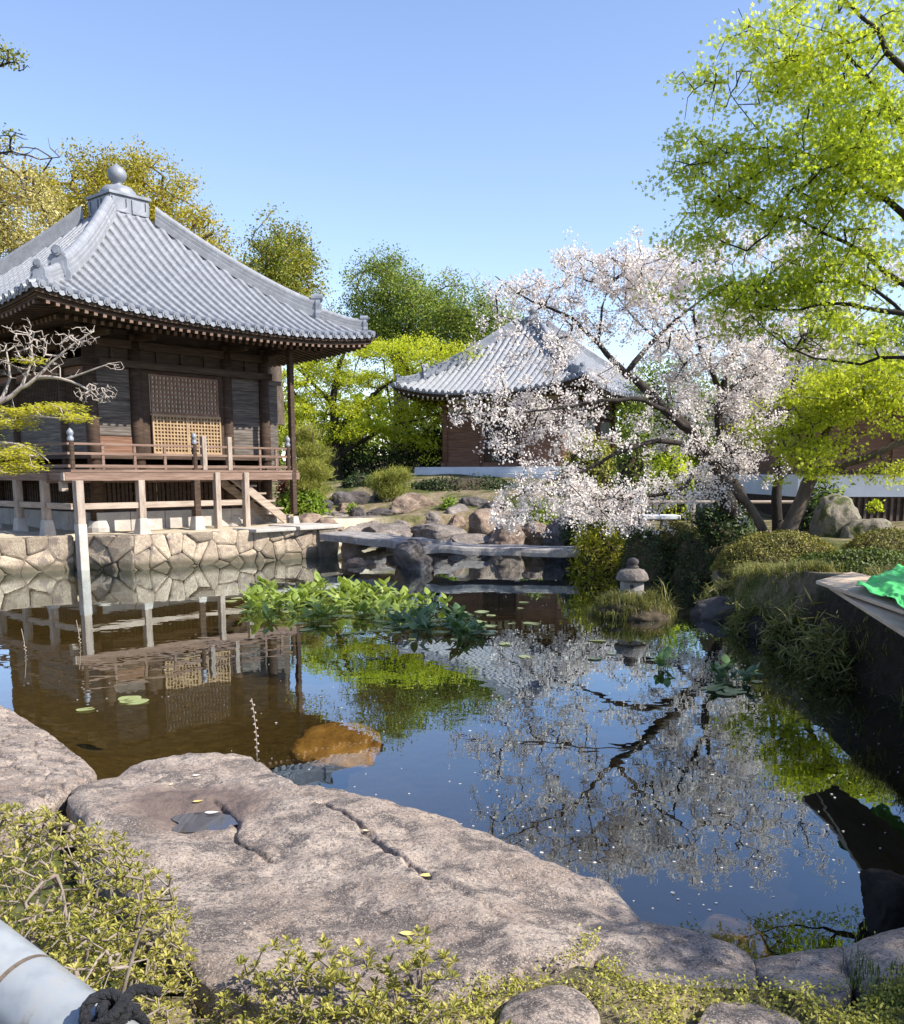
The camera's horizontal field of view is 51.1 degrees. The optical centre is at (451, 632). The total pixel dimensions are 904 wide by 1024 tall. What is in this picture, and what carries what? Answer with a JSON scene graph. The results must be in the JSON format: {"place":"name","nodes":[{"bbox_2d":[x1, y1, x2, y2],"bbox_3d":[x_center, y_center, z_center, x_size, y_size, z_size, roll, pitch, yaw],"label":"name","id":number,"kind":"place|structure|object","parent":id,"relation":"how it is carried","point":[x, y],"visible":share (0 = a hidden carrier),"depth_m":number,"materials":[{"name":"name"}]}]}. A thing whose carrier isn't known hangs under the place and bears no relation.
{"place":"outdoors","nodes":[
{"label":"outdoors","id":0,"kind":"place"},
{"bbox_2d":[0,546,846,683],"bbox_3d":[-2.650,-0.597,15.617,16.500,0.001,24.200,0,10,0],"label":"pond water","id":1,"kind":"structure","parent":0,"point":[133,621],"depth_m":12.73,"materials":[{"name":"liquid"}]},
{"bbox_2d":[289,722,380,774],"bbox_3d":[-0.980,0.971,8.004,0.750,0.365,0.850,0,10,0],"label":"rock","id":2,"kind":"object","parent":1,"relation":"in","point":[340,748],"visible":1,"depth_m":7.75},
{"bbox_2d":[341,542,358,559],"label":"rock","id":3,"kind":"object","parent":1,"relation":"in","point":[349,551],"visible":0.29,"depth_m":22.32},
{"bbox_2d":[393,538,433,569],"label":"bridge pier","id":4,"kind":"structure","parent":1,"relation":"in","point":[409,553],"depth_m":20.02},
{"bbox_2d":[320,531,581,556],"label":"stone bridge","id":5,"kind":"structure","parent":4,"relation":"on","point":[430,546],"depth_m":20.11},
{"bbox_2d":[392,605,438,630],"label":"water plant","id":6,"kind":"object","parent":1,"relation":"in","point":[413,624],"visible":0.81,"depth_m":12.24,"materials":[{"name":"green plant"}]},
{"bbox_2d":[410,523,466,539],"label":"rock","id":7,"kind":"object","parent":1,"relation":"in","point":[438,531],"visible":0.41,"depth_m":25.19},
{"bbox_2d":[450,533,489,543],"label":"rock","id":8,"kind":"object","parent":1,"relation":"in","point":[475,538],"visible":0.35,"depth_m":24.51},
{"bbox_2d":[51,595,898,921],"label":"floating petals","id":9,"kind":"object","parent":1,"relation":"on","point":[645,807],"visible":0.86,"depth_m":5.79,"materials":[{"name":"white plant"}]},
{"bbox_2d":[488,523,525,544],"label":"rock","id":10,"kind":"object","parent":1,"relation":"in","point":[501,536],"visible":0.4,"depth_m":24.05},
{"bbox_2d":[522,521,546,545],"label":"rock","id":11,"kind":"object","parent":1,"relation":"in","point":[536,539],"visible":0.51,"depth_m":24.46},
{"bbox_2d":[599,597,669,620],"bbox_3d":[2.617,-0.212,13.616,1.083,0.638,1.250,0,10,0],"label":"islet","id":12,"kind":"object","parent":1,"relation":"in","point":[651,615],"visible":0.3,"depth_m":13.15,"materials":[{"name":"soil"}]},
{"bbox_2d":[582,588,679,619],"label":"islet grass","id":13,"kind":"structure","parent":12,"relation":"on","point":[647,598],"depth_m":13.31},
{"bbox_2d":[616,558,648,595],"bbox_3d":[2.620,-0.743,13.767,0.476,0.702,0.476,0,10,0],"label":"stone lantern","id":14,"kind":"object","parent":12,"relation":"on","point":[633,575],"visible":0.82,"depth_m":13.62,"materials":[{"name":"stone"}]},
{"bbox_2d":[654,646,675,678],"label":"water plant","id":15,"kind":"object","parent":1,"relation":"in","point":[662,656],"visible":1,"depth_m":9.84,"materials":[{"name":"green plant"}]},
{"bbox_2d":[704,661,736,692],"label":"water plant","id":16,"kind":"object","parent":1,"relation":"in","point":[719,676],"visible":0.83,"depth_m":9.13,"materials":[{"name":"green plant"}]},
{"bbox_2d":[714,653,740,685],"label":"water plant","id":17,"kind":"object","parent":1,"relation":"in","point":[725,667],"visible":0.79,"depth_m":9.49,"materials":[{"name":"green plant"}]},
{"bbox_2d":[731,661,762,693],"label":"water plant","id":18,"kind":"object","parent":1,"relation":"in","point":[751,671],"visible":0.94,"depth_m":9.14,"materials":[{"name":"green plant"}]},
{"bbox_2d":[859,868,903,935],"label":"rock","id":19,"kind":"object","parent":1,"relation":"on","point":[882,892],"visible":0.84,"depth_m":4.13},
{"bbox_2d":[0,455,903,1023],"bbox_3d":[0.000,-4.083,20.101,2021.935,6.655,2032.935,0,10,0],"label":"ground","id":20,"kind":"structure","parent":0,"point":[508,743],"depth_m":8.56,"materials":[{"name":"soil"}]},
{"bbox_2d":[0,35,32,159],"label":"tall tree","id":21,"kind":"object","parent":20,"relation":"on","point":[2,65],"visible":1,"depth_m":17.57,"materials":[{"name":"green plant"}]},
{"bbox_2d":[0,136,84,258],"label":"camphor tree","id":22,"kind":"object","parent":20,"relation":"on","point":[18,197],"visible":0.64,"depth_m":28.57,"materials":[{"name":"yellow plant"}]},
{"bbox_2d":[0,705,96,856],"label":"rock","id":23,"kind":"structure","parent":20,"relation":"on","point":[39,766],"depth_m":5.58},
{"bbox_2d":[0,318,123,475],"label":"bare maple","id":24,"kind":"object","parent":20,"relation":"on","point":[62,408],"visible":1,"depth_m":13.39,"materials":[{"name":"grey plant"}]},
{"bbox_2d":[0,920,138,1023],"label":"fence rail","id":25,"kind":"object","parent":20,"relation":"on","point":[38,985],"visible":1,"depth_m":1.09,"materials":[{"name":"plastic"}]},
{"bbox_2d":[78,984,162,1023],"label":"rope","id":26,"kind":"object","parent":25,"relation":"attached to","point":[115,1006],"visible":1,"depth_m":1.05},
{"bbox_2d":[0,802,201,1023],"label":"azalea bush","id":27,"kind":"object","parent":20,"relation":"on","point":[117,959],"visible":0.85,"depth_m":2.88,"materials":[{"name":"green plant"}]},
{"bbox_2d":[11,129,256,271],"bbox_3d":[-12.382,-14.270,36.498,8.899,9.212,6.607,0,10,0],"label":"camphor tree","id":28,"kind":"object","parent":20,"relation":"on","point":[97,176],"visible":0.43,"depth_m":35.15,"materials":[{"name":"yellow plant"}]},
{"bbox_2d":[0,528,338,574],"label":"retaining wall","id":29,"kind":"structure","parent":20,"relation":"on","point":[18,555],"depth_m":20.24,"materials":[{"name":"stone"}]},
{"bbox_2d":[233,523,341,532],"bbox_3d":[-3.984,-2.531,22.768,1.200,0.105,2.550,8,13,40],"label":"stone step","id":30,"kind":"object","parent":29,"relation":"on","point":[288,527],"visible":0.94,"depth_m":22.47,"materials":[{"name":"stone"}]},
{"bbox_2d":[0,163,377,569],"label":"temple hall","id":31,"kind":"structure","parent":20,"relation":"on","point":[196,335],"depth_m":22.18,"materials":[{"name":"tile"}]},
{"bbox_2d":[15,379,58,412],"bbox_3d":[-9.770,-5.604,22.393,2.160,0.770,0.090,8,13,40],"label":"slatted window","id":32,"kind":"structure","parent":31,"relation":"in","point":[42,390],"depth_m":22.31,"materials":[{"name":"brown wood"}]},
{"bbox_2d":[63,373,83,409],"bbox_3d":[-8.433,-5.410,21.242,0.910,0.770,0.090,8,13,40],"label":"slatted window","id":33,"kind":"structure","parent":31,"relation":"in","point":[71,388],"depth_m":21.26,"materials":[{"name":"brown wood"}]},
{"bbox_2d":[151,414,221,454],"bbox_3d":[-6.349,-4.748,22.734,0.065,0.910,1.895,8,13,40],"label":"lower lattice door","id":34,"kind":"structure","parent":31,"relation":"in","point":[166,429],"depth_m":22.63,"materials":[{"name":"beige wood"}]},
{"bbox_2d":[235,200,342,424],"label":"oak tree","id":35,"kind":"object","parent":20,"relation":"on","point":[276,258],"visible":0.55,"depth_m":40.60,"materials":[{"name":"green plant"}]},
{"bbox_2d":[275,487,332,515],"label":"leafy plants","id":36,"kind":"object","parent":20,"relation":"on","point":[307,503],"visible":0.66,"depth_m":28.13,"materials":[{"name":"green plant"}]},
{"bbox_2d":[279,418,341,499],"bbox_3d":[-4.286,-4.970,28.365,2.025,2.907,1.862,0,10,0],"label":"pine tree","id":37,"kind":"object","parent":20,"relation":"on","point":[313,470],"visible":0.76,"depth_m":28.24,"materials":[{"name":"green plant"}]},
{"bbox_2d":[214,933,406,1023],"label":"azalea bush","id":38,"kind":"object","parent":20,"relation":"on","point":[332,976],"visible":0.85,"depth_m":2.84,"materials":[{"name":"green plant"}]},
{"bbox_2d":[280,412,367,480],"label":"evergreen shrub","id":39,"kind":"object","parent":20,"relation":"on","point":[321,419],"visible":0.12,"depth_m":46.69,"materials":[{"name":"green plant"}]},
{"bbox_2d":[330,491,369,505],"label":"rock","id":40,"kind":"object","parent":20,"relation":"on","point":[357,497],"visible":0.57,"depth_m":29.85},
{"bbox_2d":[323,516,381,531],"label":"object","id":41,"kind":"object","parent":20,"relation":"on","point":[360,526],"visible":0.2,"depth_m":26.53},
{"bbox_2d":[66,752,639,1023],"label":"rock","id":42,"kind":"object","parent":20,"relation":"on","point":[307,865],"visible":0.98,"depth_m":4.02,"materials":[{"name":"stone"}]},
{"bbox_2d":[171,811,237,832],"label":"rain puddle","id":43,"kind":"object","parent":42,"relation":"on","point":[194,822],"visible":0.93,"depth_m":4.80,"materials":[{"name":"grey liquid"}]},
{"bbox_2d":[340,471,371,488],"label":"shrub","id":44,"kind":"object","parent":20,"relation":"on","point":[353,480],"visible":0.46,"depth_m":32.70,"materials":[{"name":"green plant"}]},
{"bbox_2d":[320,429,399,480],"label":"evergreen shrub","id":45,"kind":"object","parent":20,"relation":"on","point":[350,467],"visible":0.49,"depth_m":46.30,"materials":[{"name":"green plant"}]},
{"bbox_2d":[237,990,512,1023],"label":"azalea bush","id":46,"kind":"object","parent":20,"relation":"on","point":[365,1012],"visible":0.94,"depth_m":2.67,"materials":[{"name":"green plant"}]},
{"bbox_2d":[278,330,489,480],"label":"maple tree","id":47,"kind":"object","parent":20,"relation":"on","point":[340,379],"visible":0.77,"depth_m":44.30,"materials":[{"name":"green plant"}]},
{"bbox_2d":[361,523,412,536],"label":"rock","id":48,"kind":"object","parent":20,"relation":"on","point":[399,529],"visible":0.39,"depth_m":25.50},
{"bbox_2d":[364,463,415,501],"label":"pine bush","id":49,"kind":"object","parent":20,"relation":"on","point":[389,485],"visible":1,"depth_m":30.43,"materials":[{"name":"green plant"}]},
{"bbox_2d":[368,430,441,473],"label":"evergreen shrub","id":50,"kind":"object","parent":20,"relation":"on","point":[401,462],"visible":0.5,"depth_m":46.71,"materials":[{"name":"green plant"}]},
{"bbox_2d":[326,239,487,453],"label":"round tree","id":51,"kind":"object","parent":20,"relation":"on","point":[400,306],"visible":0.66,"depth_m":52.13,"materials":[{"name":"green plant"}]},
{"bbox_2d":[390,492,437,514],"bbox_3d":[-1.093,-3.860,29.488,1.888,1.013,1.600,0,10,0],"label":"rock","id":52,"kind":"object","parent":20,"relation":"on","point":[406,503],"visible":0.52,"depth_m":28.97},
{"bbox_2d":[391,407,441,468],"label":"evergreen shrub","id":53,"kind":"object","parent":20,"relation":"on","point":[437,431],"visible":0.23,"depth_m":47.41,"materials":[{"name":"green plant"}]},
{"bbox_2d":[376,924,461,1016],"bbox_3d":[-0.081,1.026,2.834,0.248,0.331,0.270,7,12,37],"label":"azalea bush","id":54,"kind":"object","parent":20,"relation":"on","point":[420,961],"visible":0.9,"depth_m":2.82,"materials":[{"name":"green plant"}]},
{"bbox_2d":[151,366,718,475],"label":"distant woods","id":55,"kind":"object","parent":20,"relation":"on","point":[373,411],"visible":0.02,"depth_m":77.55,"materials":[{"name":"green plant"}]},
{"bbox_2d":[391,278,525,362],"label":"evergreen tree","id":56,"kind":"object","parent":20,"relation":"on","point":[462,327],"visible":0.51,"depth_m":49.81,"materials":[{"name":"green plant"}]},
{"bbox_2d":[408,472,524,491],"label":"hedge","id":57,"kind":"object","parent":20,"relation":"on","point":[459,483],"visible":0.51,"depth_m":33.16,"materials":[{"name":"green plant"}]},
{"bbox_2d":[36,910,903,1023],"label":"ground cover","id":58,"kind":"object","parent":20,"relation":"on","point":[816,1002],"visible":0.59,"depth_m":2.99,"materials":[{"name":"plant"}]},
{"bbox_2d":[459,497,487,506],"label":"rock","id":59,"kind":"object","parent":20,"relation":"on","point":[474,501],"visible":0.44,"depth_m":29.25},
{"bbox_2d":[433,266,527,317],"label":"tree","id":60,"kind":"object","parent":20,"relation":"on","point":[488,293],"visible":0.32,"depth_m":57.34,"materials":[{"name":"plant"}]},
{"bbox_2d":[468,508,514,536],"bbox_3d":[1.167,-2.855,26.209,1.454,1.195,1.600,0,10,0],"label":"rock","id":61,"kind":"object","parent":20,"relation":"on","point":[479,520],"visible":0.27,"depth_m":25.70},
{"bbox_2d":[389,306,662,479],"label":"temple hall","id":62,"kind":"structure","parent":20,"relation":"on","point":[459,376],"depth_m":42.45,"materials":[{"name":"tile"}]},
{"bbox_2d":[485,417,500,462],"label":"door leaf","id":63,"kind":"structure","parent":62,"relation":"in","point":[488,457],"depth_m":42.62,"materials":[{"name":"brown wood"}]},
{"bbox_2d":[501,416,516,461],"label":"door leaf","id":64,"kind":"structure","parent":62,"relation":"in","point":[506,455],"depth_m":42.17,"materials":[{"name":"brown wood"}]},
{"bbox_2d":[516,495,560,524],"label":"shrub","id":65,"kind":"object","parent":20,"relation":"on","point":[542,511],"visible":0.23,"depth_m":25.48,"materials":[{"name":"green plant"}]},
{"bbox_2d":[498,985,600,1023],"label":"rock","id":66,"kind":"object","parent":20,"relation":"on","point":[555,1004],"visible":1,"depth_m":2.78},
{"bbox_2d":[542,516,572,558],"bbox_3d":[2.722,-2.287,23.014,1.042,1.093,1.500,0,10,0],"label":"rock","id":67,"kind":"object","parent":20,"relation":"on","point":[553,527],"visible":0.32,"depth_m":22.78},
{"bbox_2d":[555,430,618,496],"bbox_3d":[4.540,-5.414,31.304,2.320,2.585,2.000,0,10,0],"label":"shrub","id":68,"kind":"object","parent":20,"relation":"on","point":[602,472],"visible":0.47,"depth_m":30.85,"materials":[{"name":"green plant"}]},
{"bbox_2d":[561,513,625,574],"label":"shrub","id":69,"kind":"object","parent":20,"relation":"on","point":[599,554],"visible":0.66,"depth_m":19.32,"materials":[{"name":"plant"}]},
{"bbox_2d":[557,502,654,545],"bbox_3d":[3.587,-2.472,22.093,2.281,1.293,1.794,0,10,0],"label":"shrub","id":70,"kind":"object","parent":20,"relation":"on","point":[568,536],"visible":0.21,"depth_m":21.77,"materials":[{"name":"green plant"}]},
{"bbox_2d":[609,401,659,512],"bbox_3d":[5.509,-4.856,28.352,1.837,4.023,1.780,-7,12,-37],"label":"shrub","id":71,"kind":"object","parent":20,"relation":"on","point":[632,465],"visible":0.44,"depth_m":27.96,"materials":[{"name":"green plant"}]},
{"bbox_2d":[614,524,671,580],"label":"shrub","id":72,"kind":"object","parent":20,"relation":"on","point":[647,552],"visible":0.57,"depth_m":18.08,"materials":[{"name":"green plant"}]},
{"bbox_2d":[600,348,720,470],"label":"broadleaf tree","id":73,"kind":"object","parent":20,"relation":"on","point":[635,409],"visible":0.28,"depth_m":42.50,"materials":[{"name":"green plant"}]},
{"bbox_2d":[642,421,696,521],"bbox_3d":[6.052,-4.255,26.376,1.623,3.236,1.896,0,10,0],"label":"shrub","id":74,"kind":"object","parent":20,"relation":"on","point":[680,508],"visible":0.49,"depth_m":26.03,"materials":[{"name":"green plant"}]},
{"bbox_2d":[446,212,903,540],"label":"cherry tree","id":75,"kind":"object","parent":20,"relation":"on","point":[728,396],"visible":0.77,"depth_m":18.00,"materials":[{"name":"white plant"}]},
{"bbox_2d":[594,921,757,989],"bbox_3d":[0.809,1.552,3.513,0.652,0.876,0.683,0,10,0],"label":"rock","id":76,"kind":"object","parent":20,"relation":"on","point":[669,950],"visible":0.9,"depth_m":3.42,"materials":[{"name":"stone"}]},
{"bbox_2d":[654,517,701,554],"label":"shrub","id":77,"kind":"object","parent":20,"relation":"on","point":[664,534],"visible":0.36,"depth_m":18.77,"materials":[{"name":"green plant"}]},
{"bbox_2d":[661,525,714,581],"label":"shrub","id":78,"kind":"object","parent":20,"relation":"on","point":[689,561],"visible":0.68,"depth_m":17.94,"materials":[{"name":"green plant"}]},
{"bbox_2d":[690,596,734,619],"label":"rock","id":79,"kind":"object","parent":20,"relation":"on","point":[706,609],"visible":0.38,"depth_m":13.20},
{"bbox_2d":[693,572,735,602],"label":"bank plants","id":80,"kind":"object","parent":20,"relation":"on","point":[716,591],"visible":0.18,"depth_m":14.10,"materials":[{"name":"green plant"}]},
{"bbox_2d":[641,500,793,526],"bbox_3d":[7.000,-2.932,24.351,4.400,0.939,0.096,0,10,0],"label":"fence","id":81,"kind":"object","parent":20,"relation":"on","point":[758,501],"visible":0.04,"depth_m":24.25,"materials":[{"name":"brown wood"}]},
{"bbox_2d":[689,499,757,548],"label":"shrub","id":82,"kind":"object","parent":20,"relation":"on","point":[717,527],"visible":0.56,"depth_m":18.93,"materials":[{"name":"green plant"}]},
{"bbox_2d":[693,914,771,961],"bbox_3d":[1.316,1.487,4.471,0.420,0.179,0.456,9,13,44],"label":"rock","id":83,"kind":"object","parent":20,"relation":"on","point":[726,928],"visible":0.38,"depth_m":4.45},
{"bbox_2d":[699,446,769,533],"bbox_3d":[5.373,-2.579,17.913,1.523,1.883,0.752,0,10,0],"label":"tree stem","id":84,"kind":"object","parent":20,"relation":"on","point":[749,506],"visible":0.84,"depth_m":17.79,"materials":[{"name":"brown plant"}]},
{"bbox_2d":[579,541,903,759],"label":"bank grass","id":85,"kind":"structure","parent":20,"relation":"on","point":[775,568],"depth_m":11.52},
{"bbox_2d":[713,590,769,636],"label":"bank plants","id":86,"kind":"object","parent":20,"relation":"on","point":[740,618],"visible":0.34,"depth_m":12.06,"materials":[{"name":"green plant"}]},
{"bbox_2d":[698,1002,799,1023],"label":"rock","id":87,"kind":"object","parent":20,"relation":"on","point":[728,1013],"visible":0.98,"depth_m":2.87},
{"bbox_2d":[744,612,782,639],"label":"rock","id":88,"kind":"object","parent":20,"relation":"on","point":[753,632],"visible":0.27,"depth_m":11.64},
{"bbox_2d":[631,0,903,377],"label":"maple tree","id":89,"kind":"object","parent":20,"relation":"on","point":[869,163],"visible":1,"depth_m":9.69,"materials":[{"name":"green plant"}]},
{"bbox_2d":[709,529,836,577],"bbox_3d":[5.660,-1.340,16.375,2.337,0.943,1.810,0,10,0],"label":"clipped azalea","id":90,"kind":"object","parent":20,"relation":"on","point":[777,546],"visible":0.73,"depth_m":15.95,"materials":[{"name":"green plant"}]},
{"bbox_2d":[750,587,816,675],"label":"bank plants","id":91,"kind":"object","parent":20,"relation":"on","point":[779,637],"visible":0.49,"depth_m":10.77,"materials":[{"name":"green plant"}]},
{"bbox_2d":[771,320,812,531],"bbox_3d":[7.364,-4.572,20.361,0.646,5.134,1.202,5,11,26],"label":"tree stem","id":92,"kind":"object","parent":20,"relation":"on","point":[776,508],"visible":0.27,"depth_m":20.20,"materials":[{"name":"brown plant"}]},
{"bbox_2d":[754,947,852,1014],"bbox_3d":[1.261,1.555,3.465,0.367,0.885,0.728,4,10,20],"label":"rock","id":93,"kind":"object","parent":20,"relation":"on","point":[812,966],"visible":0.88,"depth_m":3.32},
{"bbox_2d":[706,347,903,521],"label":"temple building","id":94,"kind":"structure","parent":20,"relation":"on","point":[860,493],"depth_m":25.81,"materials":[{"name":"brown wood"}]},
{"bbox_2d":[721,352,903,531],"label":"maple tree","id":95,"kind":"object","parent":20,"relation":"on","point":[848,389],"visible":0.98,"depth_m":16.53,"materials":[{"name":"green plant"}]},
{"bbox_2d":[775,602,859,706],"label":"bank plants","id":96,"kind":"object","parent":20,"relation":"on","point":[823,662],"visible":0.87,"depth_m":9.44,"materials":[{"name":"green plant"}]},
{"bbox_2d":[798,477,843,530],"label":"shrub","id":97,"kind":"object","parent":20,"relation":"on","point":[806,517],"visible":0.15,"depth_m":20.88,"materials":[{"name":"green plant"}]},
{"bbox_2d":[804,474,856,532],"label":"leafy plant","id":98,"kind":"object","parent":20,"relation":"on","point":[816,501],"visible":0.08,"depth_m":20.03,"materials":[{"name":"green plant"}]},
{"bbox_2d":[809,493,861,536],"bbox_3d":[7.951,-2.013,19.587,1.060,1.732,1.000,0,10,0],"label":"rock","id":99,"kind":"object","parent":20,"relation":"on","point":[834,514],"visible":0.37,"depth_m":19.23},
{"bbox_2d":[792,546,903,573],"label":"juniper mat","id":100,"kind":"object","parent":20,"relation":"on","point":[859,558],"visible":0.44,"depth_m":11.77,"materials":[{"name":"plant"}]},
{"bbox_2d":[840,518,891,537],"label":"rock","id":101,"kind":"object","parent":20,"relation":"on","point":[851,528],"visible":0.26,"depth_m":18.72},
{"bbox_2d":[829,588,903,636],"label":"board","id":102,"kind":"object","parent":20,"relation":"on","point":[893,620],"visible":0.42,"depth_m":7.00,"materials":[{"name":"grey wood"}]},
{"bbox_2d":[816,572,903,614],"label":"board","id":103,"kind":"object","parent":102,"relation":"on","point":[845,583],"visible":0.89,"depth_m":8.00,"materials":[{"name":"grey wood"}]},
{"bbox_2d":[856,564,903,607],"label":"net","id":104,"kind":"object","parent":103,"relation":"on","point":[890,583],"visible":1,"depth_m":7.62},
{"bbox_2d":[838,526,903,553],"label":"clipped azalea","id":105,"kind":"object","parent":20,"relation":"on","point":[890,538],"visible":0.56,"depth_m":15.05,"materials":[{"name":"green plant"}]},
{"bbox_2d":[841,915,903,1023],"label":"shaded grass","id":106,"kind":"structure","parent":20,"relation":"on","point":[877,969],"depth_m":3.09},
{"bbox_2d":[843,298,903,346],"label":"broadleaf tree","id":107,"kind":"object","parent":20,"relation":"on","point":[892,321],"visible":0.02,"depth_m":39.60,"materials":[{"name":"green plant"}]},
{"bbox_2d":[844,927,903,1001],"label":"rock","id":108,"kind":"object","parent":20,"relation":"on","point":[880,947],"visible":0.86,"depth_m":3.40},
{"bbox_2d":[0,0,903,465],"label":"sky","id":109,"kind":"structure","parent":0,"point":[467,135],"materials":[{"name":"blue"}]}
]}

